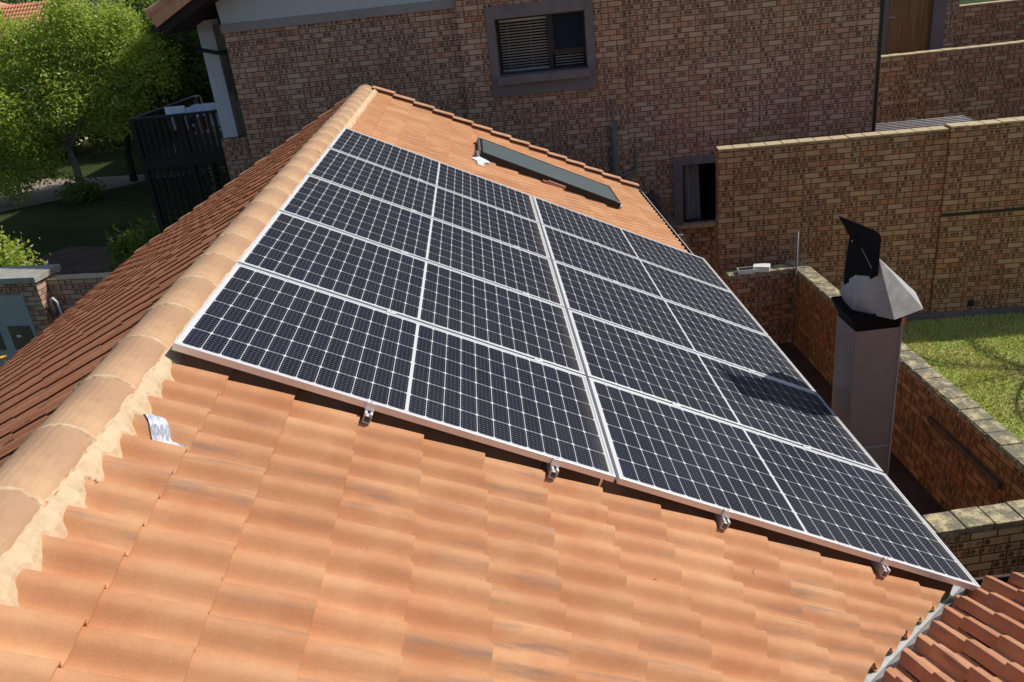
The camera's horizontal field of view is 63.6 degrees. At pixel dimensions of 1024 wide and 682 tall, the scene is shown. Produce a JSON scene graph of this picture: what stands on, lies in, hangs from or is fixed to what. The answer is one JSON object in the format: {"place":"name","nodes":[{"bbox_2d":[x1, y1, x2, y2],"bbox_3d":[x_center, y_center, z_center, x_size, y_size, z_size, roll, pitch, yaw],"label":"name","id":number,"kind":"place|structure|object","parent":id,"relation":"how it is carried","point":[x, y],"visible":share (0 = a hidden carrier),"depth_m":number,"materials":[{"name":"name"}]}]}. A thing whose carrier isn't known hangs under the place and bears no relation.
{"place":"outdoors","nodes":[
{"label":"outdoors","id":0,"kind":"place"},
{"bbox_2d":[0,176,144,211],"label":"driveway","id":1,"kind":"structure","parent":0,"point":[44,193],"depth_m":31.00,"materials":[{"name":"grey concrete"}]},
{"bbox_2d":[26,246,134,274],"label":"path","id":2,"kind":"structure","parent":0,"point":[79,260],"depth_m":21.89,"materials":[{"name":"grey concrete"}]},
{"bbox_2d":[96,166,224,177],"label":"path","id":3,"kind":"structure","parent":0,"point":[161,173],"depth_m":31.98,"materials":[{"name":"grey concrete"}]},
{"bbox_2d":[0,0,999,264],"bbox_3d":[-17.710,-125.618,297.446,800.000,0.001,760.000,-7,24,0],"label":"ground","id":4,"kind":"structure","parent":0,"point":[46,228],"depth_m":27.24,"materials":[{"name":"green plant"}]},
{"bbox_2d":[0,226,58,271],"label":"leafy shrub","id":5,"kind":"object","parent":4,"relation":"on","point":[5,255],"visible":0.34,"depth_m":17.50,"materials":[{"name":"green plant"}]},
{"bbox_2d":[0,264,60,366],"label":"meter pillar","id":6,"kind":"structure","parent":4,"relation":"on","point":[27,314],"depth_m":13.58,"materials":[{"name":"brick"}]},
{"bbox_2d":[0,334,5,349],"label":"meter door","id":7,"kind":"structure","parent":6,"relation":"in","point":[2,347],"depth_m":13.91,"materials":[{"name":"green metal"}]},
{"bbox_2d":[7,326,33,349],"bbox_3d":[-8.173,-0.050,13.770,0.420,0.430,0.047,-1,25,12],"label":"meter door","id":8,"kind":"structure","parent":6,"relation":"in","point":[20,335],"depth_m":13.75,"materials":[{"name":"green plastic"}]},
{"bbox_2d":[50,297,62,313],"bbox_3d":[-7.452,-0.432,13.573,0.224,0.638,0.061,8,28,28],"label":"garden tap","id":9,"kind":"object","parent":6,"relation":"attached to","point":[57,303],"visible":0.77,"depth_m":13.49,"materials":[{"name":"metal"}]},
{"bbox_2d":[0,0,68,40],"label":"leafy tree","id":10,"kind":"object","parent":4,"relation":"on","point":[16,1],"visible":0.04,"depth_m":58.12,"materials":[{"name":"green plant"}]},
{"bbox_2d":[0,0,89,148],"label":"house","id":11,"kind":"structure","parent":4,"relation":"on","point":[20,11],"depth_m":40.47,"materials":[{"name":"tile"}]},
{"bbox_2d":[1,51,131,158],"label":"leafy tree","id":12,"kind":"object","parent":4,"relation":"on","point":[78,141],"visible":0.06,"depth_m":38.40,"materials":[{"name":"green plant"}]},
{"bbox_2d":[0,0,142,16],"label":"distant wood","id":13,"kind":"object","parent":4,"relation":"on","point":[66,3],"visible":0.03,"depth_m":86.12,"materials":[{"name":"green plant"}]},
{"bbox_2d":[46,272,110,316],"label":"boundary wall","id":14,"kind":"structure","parent":4,"relation":"on","point":[67,291],"depth_m":13.54,"materials":[{"name":"brick"}]},
{"bbox_2d":[54,172,105,205],"bbox_3d":[-14.992,-5.238,28.493,1.725,1.289,1.580,-7,24,0],"label":"leafy shrub","id":15,"kind":"object","parent":4,"relation":"on","point":[83,191],"visible":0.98,"depth_m":28.40,"materials":[{"name":"green plant"}]},
{"bbox_2d":[0,0,188,205],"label":"leafy tree","id":16,"kind":"object","parent":4,"relation":"on","point":[23,149],"visible":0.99,"depth_m":27.97,"materials":[{"name":"green plant"}]},
{"bbox_2d":[50,0,142,69],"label":"leafy tree","id":17,"kind":"object","parent":4,"relation":"on","point":[94,7],"visible":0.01,"depth_m":58.18,"materials":[{"name":"green plant"}]},
{"bbox_2d":[98,0,147,42],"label":"leafy tree","id":18,"kind":"object","parent":4,"relation":"on","point":[122,2],"visible":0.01,"depth_m":56.44,"materials":[{"name":"green plant"}]},
{"bbox_2d":[72,65,181,145],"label":"leafy tree","id":19,"kind":"object","parent":4,"relation":"on","point":[112,141],"depth_m":40.29,"materials":[{"name":"green plant"}]},
{"bbox_2d":[101,217,156,272],"bbox_3d":[-8.159,-1.943,18.437,1.660,1.764,2.012,15,32,39],"label":"leafy shrub","id":20,"kind":"object","parent":4,"relation":"on","point":[122,249],"visible":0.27,"depth_m":18.20,"materials":[{"name":"green plant"}]},
{"bbox_2d":[120,208,185,264],"bbox_3d":[-7.214,-1.754,17.340,2.044,2.118,1.645,-14,25,-17],"label":"leafy shrub","id":21,"kind":"object","parent":4,"relation":"on","point":[152,234],"visible":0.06,"depth_m":16.84,"materials":[{"name":"green plant"}]},
{"bbox_2d":[106,0,200,58],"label":"leafy tree","id":22,"kind":"object","parent":4,"relation":"on","point":[134,2],"visible":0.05,"depth_m":34.99,"materials":[{"name":"green plant"}]},
{"bbox_2d":[97,0,242,181],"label":"leafy tree","id":23,"kind":"object","parent":4,"relation":"on","point":[194,69],"visible":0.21,"depth_m":29.46,"materials":[{"name":"green plant"}]},
{"bbox_2d":[127,95,244,232],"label":"timber deck","id":24,"kind":"structure","parent":4,"relation":"on","point":[187,153],"depth_m":15.60,"materials":[{"name":"black wood"}]},
{"bbox_2d":[164,105,205,152],"bbox_3d":[-6.205,-4.048,15.666,0.419,0.851,0.437,-3,24,7],"label":"patio chair","id":25,"kind":"object","parent":24,"relation":"on","point":[175,110],"visible":0.38,"depth_m":15.35,"materials":[{"name":"grey fabric"}]},
{"bbox_2d":[204,102,220,145],"bbox_3d":[-5.475,-4.092,15.579,0.419,0.851,0.437,-10,24,-9],"label":"patio chair","id":26,"kind":"object","parent":24,"relation":"on","point":[210,106],"visible":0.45,"depth_m":15.28,"materials":[{"name":"grey fabric"}]},
{"bbox_2d":[185,100,244,145],"bbox_3d":[-5.796,-4.236,16.099,1.100,0.753,0.800,-4,24,5],"label":"patio table","id":27,"kind":"object","parent":24,"relation":"on","point":[196,107],"visible":0.31,"depth_m":15.89,"materials":[{"name":"grey"}]},
{"bbox_2d":[0,84,1023,681],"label":"tiled house","id":28,"kind":"structure","parent":4,"relation":"on","point":[258,528],"depth_m":3.26,"materials":[{"name":"tile"}]},
{"bbox_2d":[143,414,187,447],"bbox_3d":[-1.363,0.339,3.166,0.288,0.118,0.085,16,32,40],"label":"foil tape","id":29,"kind":"object","parent":28,"relation":"attached to","point":[159,428],"visible":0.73,"depth_m":3.14,"materials":[{"name":"silver metal"}]},
{"bbox_2d":[362,155,426,423],"bbox_3d":[-0.867,-0.814,6.241,0.207,0.135,5.606,18,22,-11],"label":"mounting rail","id":30,"kind":"object","parent":28,"relation":"attached to","point":[370,407],"visible":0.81,"depth_m":3.72,"materials":[{"name":"metal"}]},
{"bbox_2d":[172,263,615,481],"bbox_3d":[-0.514,0.124,4.249,2.094,0.036,1.083,18,22,-11],"label":"solar panel","id":31,"kind":"object","parent":30,"relation":"attached to","point":[251,320],"visible":1,"depth_m":4.12,"materials":[{"name":"glass"}]},
{"bbox_2d":[238,210,584,375],"bbox_3d":[-0.572,-0.325,5.260,2.094,0.036,1.083,18,22,-11],"label":"solar panel","id":32,"kind":"object","parent":30,"relation":"attached to","point":[321,257],"visible":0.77,"depth_m":5.18,"materials":[{"name":"glass"}]},
{"bbox_2d":[279,174,564,306],"bbox_3d":[-0.630,-0.773,6.270,2.094,0.036,1.083,18,22,-11],"label":"solar panel","id":33,"kind":"object","parent":30,"relation":"attached to","point":[314,199],"visible":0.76,"depth_m":6.20,"materials":[{"name":"glass"}]},
{"bbox_2d":[307,147,549,258],"bbox_3d":[-0.688,-1.222,7.280,2.094,0.036,1.083,18,22,-11],"label":"solar panel","id":34,"kind":"object","parent":30,"relation":"attached to","point":[404,191],"visible":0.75,"depth_m":7.22,"materials":[{"name":"glass"}]},
{"bbox_2d":[503,184,561,478],"bbox_3d":[-0.022,-0.537,6.412,0.207,0.135,5.606,18,22,-11],"label":"mounting rail","id":35,"kind":"object","parent":28,"relation":"attached to","point":[553,469],"visible":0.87,"depth_m":3.89,"materials":[{"name":"metal"}]},
{"bbox_2d":[329,127,538,222],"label":"solar panel","id":36,"kind":"object","parent":35,"relation":"attached to","point":[348,141],"visible":0.8,"depth_m":8.24,"materials":[{"name":"glass"}]},
{"bbox_2d":[472,137,621,208],"bbox_3d":[0.438,-2.129,10.711,2.042,0.152,1.303,18,22,-11],"label":"solar collector","id":37,"kind":"object","parent":28,"relation":"on","point":[487,151],"visible":0.98,"depth_m":10.62,"materials":[{"name":"black plastic"}]},
{"bbox_2d":[542,180,565,190],"bbox_3d":[0.528,-1.976,10.420,0.310,0.055,0.030,18,22,-11],"label":"tile fragment","id":38,"kind":"object","parent":28,"relation":"on","point":[549,182],"visible":0.99,"depth_m":10.41,"materials":[{"name":"orange ceramic"}]},
{"bbox_2d":[581,213,732,529],"bbox_3d":[0.827,-0.258,6.585,0.207,0.135,5.606,18,22,-11],"label":"mounting rail","id":39,"kind":"object","parent":28,"relation":"attached to","point":[723,521],"visible":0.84,"depth_m":4.06,"materials":[{"name":"metal"}]},
{"bbox_2d":[532,196,731,291],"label":"solar panel","id":40,"kind":"object","parent":39,"relation":"on","point":[593,230],"visible":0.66,"depth_m":8.64,"materials":[{"name":"glass"}]},
{"bbox_2d":[541,224,768,335],"bbox_3d":[1.284,-0.575,7.680,2.094,0.035,1.083,18,22,-11],"label":"solar panel","id":41,"kind":"object","parent":39,"relation":"on","point":[573,251],"visible":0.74,"depth_m":7.62,"materials":[{"name":"glass"}]},
{"bbox_2d":[552,260,816,393],"bbox_3d":[1.342,-0.126,6.670,2.094,0.035,1.083,18,22,-11],"label":"solar panel","id":42,"kind":"object","parent":39,"relation":"on","point":[614,303],"visible":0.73,"depth_m":6.60,"materials":[{"name":"glass"}]},
{"bbox_2d":[566,309,882,472],"bbox_3d":[1.400,0.322,5.660,2.094,0.035,1.083,18,22,-11],"label":"solar panel","id":43,"kind":"object","parent":39,"relation":"on","point":[630,360],"visible":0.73,"depth_m":5.58,"materials":[{"name":"glass"}]},
{"bbox_2d":[587,377,979,590],"bbox_3d":[1.458,0.771,4.649,2.094,0.035,1.083,18,22,-11],"label":"solar panel","id":44,"kind":"object","parent":39,"relation":"on","point":[656,447],"visible":0.88,"depth_m":4.53,"materials":[{"name":"glass"}]},
{"bbox_2d":[656,240,891,577],"bbox_3d":[1.690,0.025,6.760,0.207,0.135,5.606,18,22,-11],"label":"mounting rail","id":45,"kind":"object","parent":28,"relation":"attached to","point":[882,569],"visible":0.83,"depth_m":4.24,"materials":[{"name":"metal"}]},
{"bbox_2d":[145,0,884,271],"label":"brick house","id":46,"kind":"structure","parent":4,"relation":"on","point":[663,99],"depth_m":13.76,"materials":[{"name":"brick"}]},
{"bbox_2d":[495,10,586,74],"bbox_3d":[0.489,-4.934,13.657,1.460,0.885,0.065,-4,24,5],"label":"window","id":47,"kind":"structure","parent":46,"relation":"in","point":[553,41],"depth_m":13.65,"materials":[{"name":"black glass"}]},
{"bbox_2d":[683,162,715,222],"bbox_3d":[3.554,-2.651,14.556,1.099,1.060,0.050,-4,24,5],"label":"window","id":48,"kind":"structure","parent":46,"relation":"in","point":[699,180],"depth_m":14.58,"materials":[{"name":"black glass"}]},
{"bbox_2d":[875,115,976,130],"bbox_3d":[7.139,-2.635,14.928,2.066,2.532,0.906,-5,24,3],"label":"washing rack","id":49,"kind":"object","parent":46,"relation":"attached to","point":[960,117],"visible":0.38,"depth_m":14.48,"materials":[{"name":"metal"}]},
{"bbox_2d":[716,126,948,313],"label":"screen wall","id":50,"kind":"structure","parent":4,"relation":"on","point":[773,198],"depth_m":12.64,"materials":[{"name":"brick"}]},
{"bbox_2d":[794,267,1023,511],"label":"garden wall","id":51,"kind":"structure","parent":4,"relation":"on","point":[945,473],"depth_m":9.05,"materials":[{"name":"brick"}]},
{"bbox_2d":[927,416,1002,488],"bbox_3d":[4.609,1.112,8.442,0.055,0.075,1.300,-7,24,0],"label":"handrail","id":52,"kind":"object","parent":51,"relation":"attached to","point":[995,481],"depth_m":8.34,"materials":[{"name":"black metal"}]},
{"bbox_2d":[876,0,959,54],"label":"building","id":53,"kind":"structure","parent":4,"relation":"on","point":[915,25],"depth_m":16.57,"materials":[{"name":"brick"}]},
{"bbox_2d":[885,0,931,54],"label":"door","id":54,"kind":"structure","parent":53,"relation":"in","point":[908,20],"depth_m":16.61,"materials":[{"name":"brown wood"}]},
{"bbox_2d":[871,40,1023,131],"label":"parapet wall","id":55,"kind":"structure","parent":4,"relation":"on","point":[981,82],"depth_m":15.14,"materials":[{"name":"brick"}]},
{"bbox_2d":[903,116,1023,320],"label":"screen wall","id":56,"kind":"structure","parent":4,"relation":"on","point":[979,263],"depth_m":12.64,"materials":[{"name":"brick"}]},
{"bbox_2d":[776,342,945,515],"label":"courtyard floor","id":57,"kind":"structure","parent":0,"point":[920,498],"depth_m":9.73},
{"bbox_2d":[647,190,685,243],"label":"leanto roof","id":58,"kind":"structure","parent":57,"relation":"on","point":[656,201],"depth_m":13.74,"materials":[{"name":"metal"}]},
{"bbox_2d":[724,262,809,343],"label":"garden wall","id":59,"kind":"structure","parent":57,"relation":"on","point":[766,299],"depth_m":12.70,"materials":[{"name":"brick"}]},
{"bbox_2d":[737,266,753,274],"bbox_3d":[3.550,-1.071,12.557,0.230,0.065,0.140,-5,24,4],"label":"white box","id":60,"kind":"object","parent":59,"relation":"on","point":[744,270],"visible":1,"depth_m":12.51,"materials":[{"name":"plastic"}]},
{"bbox_2d":[753,263,770,271],"bbox_3d":[3.799,-1.115,12.566,0.246,0.088,0.166,4,26,22],"label":"white box","id":61,"kind":"object","parent":59,"relation":"on","point":[761,267],"visible":0.99,"depth_m":12.51,"materials":[{"name":"plastic"}]},
{"bbox_2d":[791,231,798,350],"bbox_3d":[4.288,-0.740,12.504,0.032,1.825,0.304,4,26,21],"label":"metal pole","id":62,"kind":"object","parent":57,"relation":"on","point":[795,286],"visible":1,"depth_m":12.48,"materials":[{"name":"grey metal"}]},
{"bbox_2d":[831,216,922,475],"bbox_3d":[2.814,0.923,6.589,0.630,3.980,0.722,-7,24,0],"label":"chimney flue","id":63,"kind":"object","parent":57,"relation":"on","point":[876,301],"visible":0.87,"depth_m":5.95,"materials":[{"name":"metal"}]},
{"bbox_2d":[921,499,1023,577],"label":"garden wall","id":64,"kind":"structure","parent":57,"relation":"on","point":[983,541],"depth_m":6.92,"materials":[{"name":"brick"}]},
{"bbox_2d":[900,311,1023,442],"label":"lawn","id":65,"kind":"structure","parent":0,"point":[1010,390],"depth_m":11.98,"materials":[{"name":"green plant"}]},
{"bbox_2d":[955,0,1023,47],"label":"yard wall","id":66,"kind":"structure","parent":0,"point":[990,22],"depth_m":16.68,"materials":[{"name":"brick"}]}
]}

